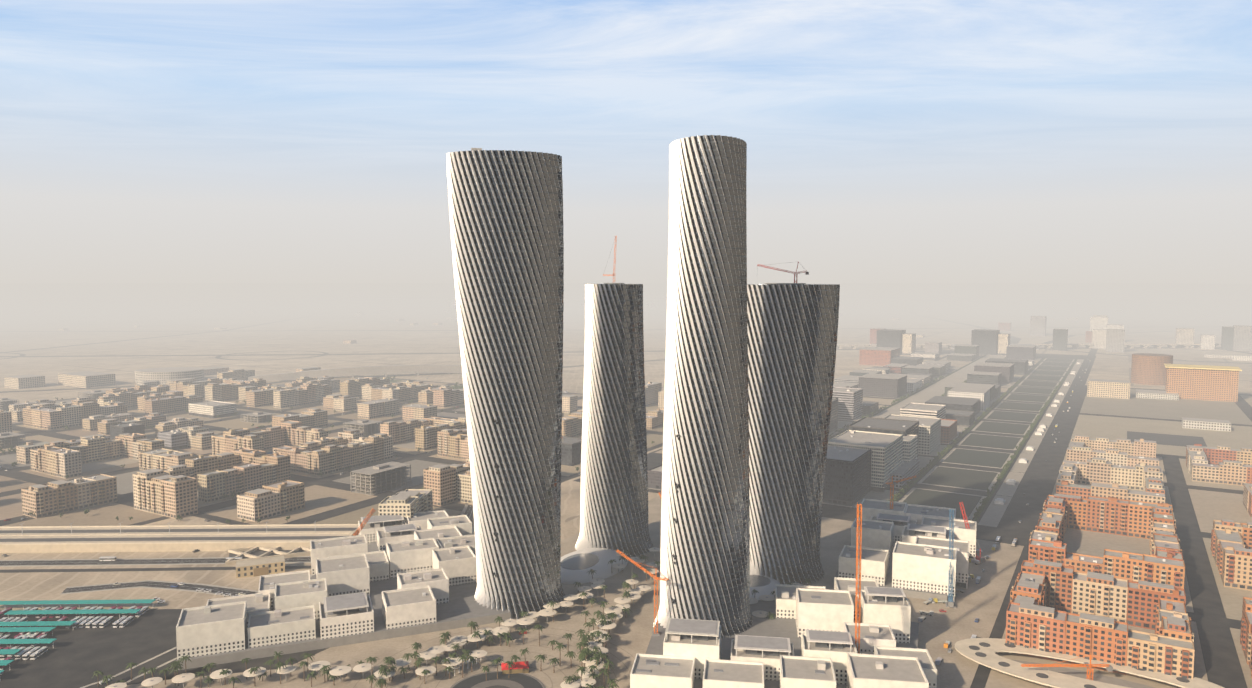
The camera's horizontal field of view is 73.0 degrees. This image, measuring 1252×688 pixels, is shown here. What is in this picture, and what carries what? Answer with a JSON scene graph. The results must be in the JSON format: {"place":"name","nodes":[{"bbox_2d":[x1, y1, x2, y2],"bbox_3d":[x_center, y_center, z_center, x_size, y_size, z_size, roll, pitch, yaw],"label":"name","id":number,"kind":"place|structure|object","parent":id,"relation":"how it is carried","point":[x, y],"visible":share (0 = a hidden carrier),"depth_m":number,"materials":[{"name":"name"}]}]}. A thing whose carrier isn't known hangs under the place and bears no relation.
{"place":"outdoors","nodes":[
{"label":"outdoors","id":0,"kind":"place"},
{"bbox_2d":[0,503,473,687],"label":"roads","id":1,"kind":"structure","parent":0,"point":[77,657],"depth_m":518.45,"materials":[{"name":"grey asphalt"}]},
{"bbox_2d":[0,599,155,680],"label":"canopies","id":2,"kind":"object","parent":1,"relation":"on","point":[9,629],"visible":0.88,"depth_m":554.99,"materials":[{"name":"teal metal"}]},
{"bbox_2d":[125,495,1023,687],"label":"plaza paving","id":3,"kind":"structure","parent":0,"point":[981,601],"depth_m":528.40,"materials":[{"name":"beige stone"}]},
{"bbox_2d":[93,550,812,687],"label":"trees","id":4,"kind":"object","parent":3,"relation":"on","point":[585,653],"visible":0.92,"depth_m":477.68,"materials":[{"name":"green plant"}]},
{"bbox_2d":[105,547,802,687],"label":"shade canopies","id":5,"kind":"object","parent":3,"relation":"on","point":[431,652],"visible":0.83,"depth_m":501.32,"materials":[{"name":"fabric"}]},
{"bbox_2d":[447,654,480,675],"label":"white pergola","id":6,"kind":"object","parent":3,"relation":"on","point":[467,661],"visible":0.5,"depth_m":483.40,"materials":[{"name":"white"}]},
{"bbox_2d":[450,671,544,687],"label":"circular plaza","id":7,"kind":"structure","parent":3,"relation":"on","point":[519,680],"depth_m":469.43,"materials":[{"name":"grey concrete"}]},
{"bbox_2d":[501,661,528,673],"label":"sculpture","id":8,"kind":"object","parent":3,"relation":"on","point":[520,667],"visible":0.83,"depth_m":480.29,"materials":[{"name":"red"}]},
{"bbox_2d":[561,548,627,583],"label":"canopy","id":9,"kind":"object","parent":3,"relation":"on","point":[577,566],"depth_m":642.30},
{"bbox_2d":[749,574,779,599],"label":"canopy","id":10,"kind":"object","parent":3,"relation":"on","point":[762,585],"depth_m":601.16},
{"bbox_2d":[855,504,861,653],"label":"crawler crane","id":11,"kind":"object","parent":3,"relation":"on","point":[858,571],"visible":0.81,"depth_m":470.32,"materials":[{"name":"orange"}]},
{"bbox_2d":[945,509,955,608],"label":"tower crane","id":12,"kind":"object","parent":3,"relation":"on","point":[951,603],"visible":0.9,"depth_m":585.94,"materials":[{"name":"blue metal"}]},
{"bbox_2d":[959,502,984,563],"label":"crane","id":13,"kind":"object","parent":3,"relation":"on","point":[981,559],"visible":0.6,"depth_m":677.83,"materials":[{"name":"red"}]},
{"bbox_2d":[0,283,1251,610],"bbox_3d":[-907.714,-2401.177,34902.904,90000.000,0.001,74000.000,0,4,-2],"label":"ground","id":14,"kind":"structure","parent":0,"point":[372,331],"depth_m":3924.08,"materials":[{"name":"beige sand"}]},
{"bbox_2d":[0,520,357,565],"bbox_3d":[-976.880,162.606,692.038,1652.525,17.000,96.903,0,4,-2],"label":"viaduct","id":15,"kind":"object","parent":14,"relation":"on","point":[250,542],"visible":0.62,"depth_m":709.97,"materials":[{"name":"beige concrete"}]},
{"bbox_2d":[0,375,662,525],"bbox_3d":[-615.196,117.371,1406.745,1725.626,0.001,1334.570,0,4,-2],"label":"district streets","id":16,"kind":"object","parent":14,"relation":"on","point":[127,499],"visible":0.08,"depth_m":962.71,"materials":[{"name":"grey asphalt"}]},
{"bbox_2d":[0,376,662,525],"bbox_3d":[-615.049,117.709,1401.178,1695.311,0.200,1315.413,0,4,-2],"label":"district plots","id":17,"kind":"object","parent":16,"relation":"on","point":[319,499],"visible":0.12,"depth_m":929.07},
{"bbox_2d":[236,461,469,578],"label":"buildings","id":18,"kind":"structure","parent":16,"relation":"on","point":[440,485],"depth_m":838.48,"materials":[{"name":"beige concrete"}]},
{"bbox_2d":[0,376,1060,524],"bbox_3d":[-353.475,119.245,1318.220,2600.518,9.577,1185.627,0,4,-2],"label":"street trees","id":19,"kind":"object","parent":16,"relation":"on","point":[978,510],"visible":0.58,"depth_m":1109.12,"materials":[{"name":"green plant"}]},
{"bbox_2d":[0,367,663,521],"bbox_3d":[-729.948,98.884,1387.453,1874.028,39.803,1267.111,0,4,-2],"label":"apartment buildings","id":20,"kind":"structure","parent":14,"relation":"on","point":[169,481],"depth_m":1094.95,"materials":[{"name":"beige concrete"}]},
{"bbox_2d":[176,510,510,669],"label":"buildings","id":21,"kind":"structure","parent":14,"relation":"on","point":[386,577],"depth_m":549.65,"materials":[{"name":"white concrete"}]},
{"bbox_2d":[248,365,461,380],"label":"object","id":22,"kind":"structure","parent":14,"relation":"on","point":[385,370],"depth_m":1947.40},
{"bbox_2d":[353,508,374,535],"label":"crawler crane","id":23,"kind":"object","parent":14,"relation":"on","point":[359,527],"visible":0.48,"depth_m":667.32,"materials":[{"name":"orange"}]},
{"bbox_2d":[446,150,566,619],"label":"tower","id":24,"kind":"structure","parent":14,"relation":"on","point":[506,220],"depth_m":553.87,"materials":[{"name":"metal"}]},
{"bbox_2d":[493,419,499,576],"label":"windows","id":25,"kind":"structure","parent":24,"relation":"attached to","point":[496,574],"depth_m":553.78,"materials":[{"name":"black glass"}]},
{"bbox_2d":[575,284,652,557],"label":"tower","id":26,"kind":"structure","parent":14,"relation":"on","point":[614,497],"depth_m":674.85,"materials":[{"name":"metal"}]},
{"bbox_2d":[603,236,623,283],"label":"tower crane","id":27,"kind":"object","parent":26,"relation":"on","point":[613,268],"visible":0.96,"depth_m":685.98,"materials":[{"name":"metal"}]},
{"bbox_2d":[4,293,1251,388],"bbox_3d":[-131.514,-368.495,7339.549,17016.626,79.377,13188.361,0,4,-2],"label":"buildings","id":28,"kind":"structure","parent":14,"relation":"on","point":[1102,333],"depth_m":2683.91,"materials":[{"name":"beige concrete"}]},
{"bbox_2d":[653,135,752,637],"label":"tower","id":29,"kind":"structure","parent":14,"relation":"on","point":[705,539],"depth_m":507.46,"materials":[{"name":"metal"}]},
{"bbox_2d":[671,435,680,603],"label":"windows","id":30,"kind":"structure","parent":29,"relation":"attached to","point":[678,438],"depth_m":517.61,"materials":[{"name":"black glass"}]},
{"bbox_2d":[630,577,936,687],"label":"buildings","id":31,"kind":"structure","parent":14,"relation":"on","point":[805,638],"depth_m":465.85,"materials":[{"name":"white concrete"}]},
{"bbox_2d":[616,549,670,635],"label":"crane tower","id":32,"kind":"structure","parent":31,"relation":"on","point":[655,633],"depth_m":518.24,"materials":[{"name":"orange"}]},
{"bbox_2d":[747,284,839,584],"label":"tower","id":33,"kind":"structure","parent":14,"relation":"on","point":[792,330],"depth_m":618.84,"materials":[{"name":"metal"}]},
{"bbox_2d":[757,262,808,284],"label":"tower crane","id":34,"kind":"object","parent":33,"relation":"on","point":[806,273],"visible":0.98,"depth_m":627.46,"materials":[{"name":"metal"}]},
{"bbox_2d":[574,350,1095,545],"bbox_3d":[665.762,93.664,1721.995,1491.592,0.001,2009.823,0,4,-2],"label":"boulevard streets","id":35,"kind":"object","parent":14,"relation":"on","point":[1009,528],"visible":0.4,"depth_m":1019.89,"materials":[{"name":"grey asphalt"}]},
{"bbox_2d":[0,361,1090,683],"bbox_3d":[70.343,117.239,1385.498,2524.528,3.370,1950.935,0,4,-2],"label":"vehicles","id":36,"kind":"object","parent":35,"relation":"on","point":[36,651],"visible":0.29,"depth_m":552.12,"materials":[{"name":"paint"}]},
{"bbox_2d":[648,354,1083,526],"bbox_3d":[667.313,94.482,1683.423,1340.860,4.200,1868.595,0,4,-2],"label":"boulevard plots","id":37,"kind":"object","parent":35,"relation":"on","point":[970,479],"visible":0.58,"depth_m":1164.03,"materials":[{"name":"grey concrete"}]},
{"bbox_2d":[647,329,1035,505],"bbox_3d":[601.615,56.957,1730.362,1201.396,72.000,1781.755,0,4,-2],"label":"buildings","id":38,"kind":"structure","parent":37,"relation":"on","point":[865,456],"depth_m":1356.35,"materials":[{"name":"beige concrete"}]},
{"bbox_2d":[833,499,975,601],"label":"building complex","id":39,"kind":"structure","parent":14,"relation":"on","point":[904,546],"depth_m":626.23,"materials":[{"name":"white concrete"}]},
{"bbox_2d":[883,476,915,508],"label":"crane tower","id":40,"kind":"structure","parent":39,"relation":"on","point":[891,486],"depth_m":730.34,"materials":[{"name":"grey"}]},
{"bbox_2d":[837,343,1220,349],"bbox_3d":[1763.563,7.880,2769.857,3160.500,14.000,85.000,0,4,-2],"label":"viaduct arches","id":41,"kind":"structure","parent":14,"relation":"on","point":[1142,345],"depth_m":2779.77,"materials":[{"name":"beige concrete"}]},
{"bbox_2d":[970,385,1251,687],"bbox_3d":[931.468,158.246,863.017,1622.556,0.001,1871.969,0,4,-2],"label":"district streets","id":42,"kind":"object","parent":14,"relation":"on","point":[1215,624],"depth_m":637.57,"materials":[{"name":"grey asphalt"}]},
{"bbox_2d":[985,389,1251,687],"bbox_3d":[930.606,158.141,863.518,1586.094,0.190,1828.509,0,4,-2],"label":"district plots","id":43,"kind":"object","parent":42,"relation":"on","point":[1172,437],"visible":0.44,"depth_m":1156.89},
{"bbox_2d":[1021,655,1112,679],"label":"tower crane","id":44,"kind":"object","parent":43,"relation":"on","point":[1109,667],"visible":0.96,"depth_m":466.83,"materials":[{"name":"orange metal"}]},
{"bbox_2d":[955,353,1251,687],"bbox_3d":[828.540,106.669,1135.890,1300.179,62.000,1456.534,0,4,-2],"label":"apartment buildings","id":45,"kind":"structure","parent":43,"relation":"on","point":[1116,601],"depth_m":608.75,"materials":[{"name":"orange brick"}]},
{"bbox_2d":[0,303,1251,392],"bbox_3d":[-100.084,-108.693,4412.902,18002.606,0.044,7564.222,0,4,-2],"label":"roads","id":46,"kind":"structure","parent":0,"point":[1016,340],"depth_m":2899.05,"materials":[{"name":"grey asphalt"}]},
{"bbox_2d":[0,0,1251,283],"label":"sky","id":47,"kind":"structure","parent":0,"point":[142,141],"materials":[{"name":"blue"}]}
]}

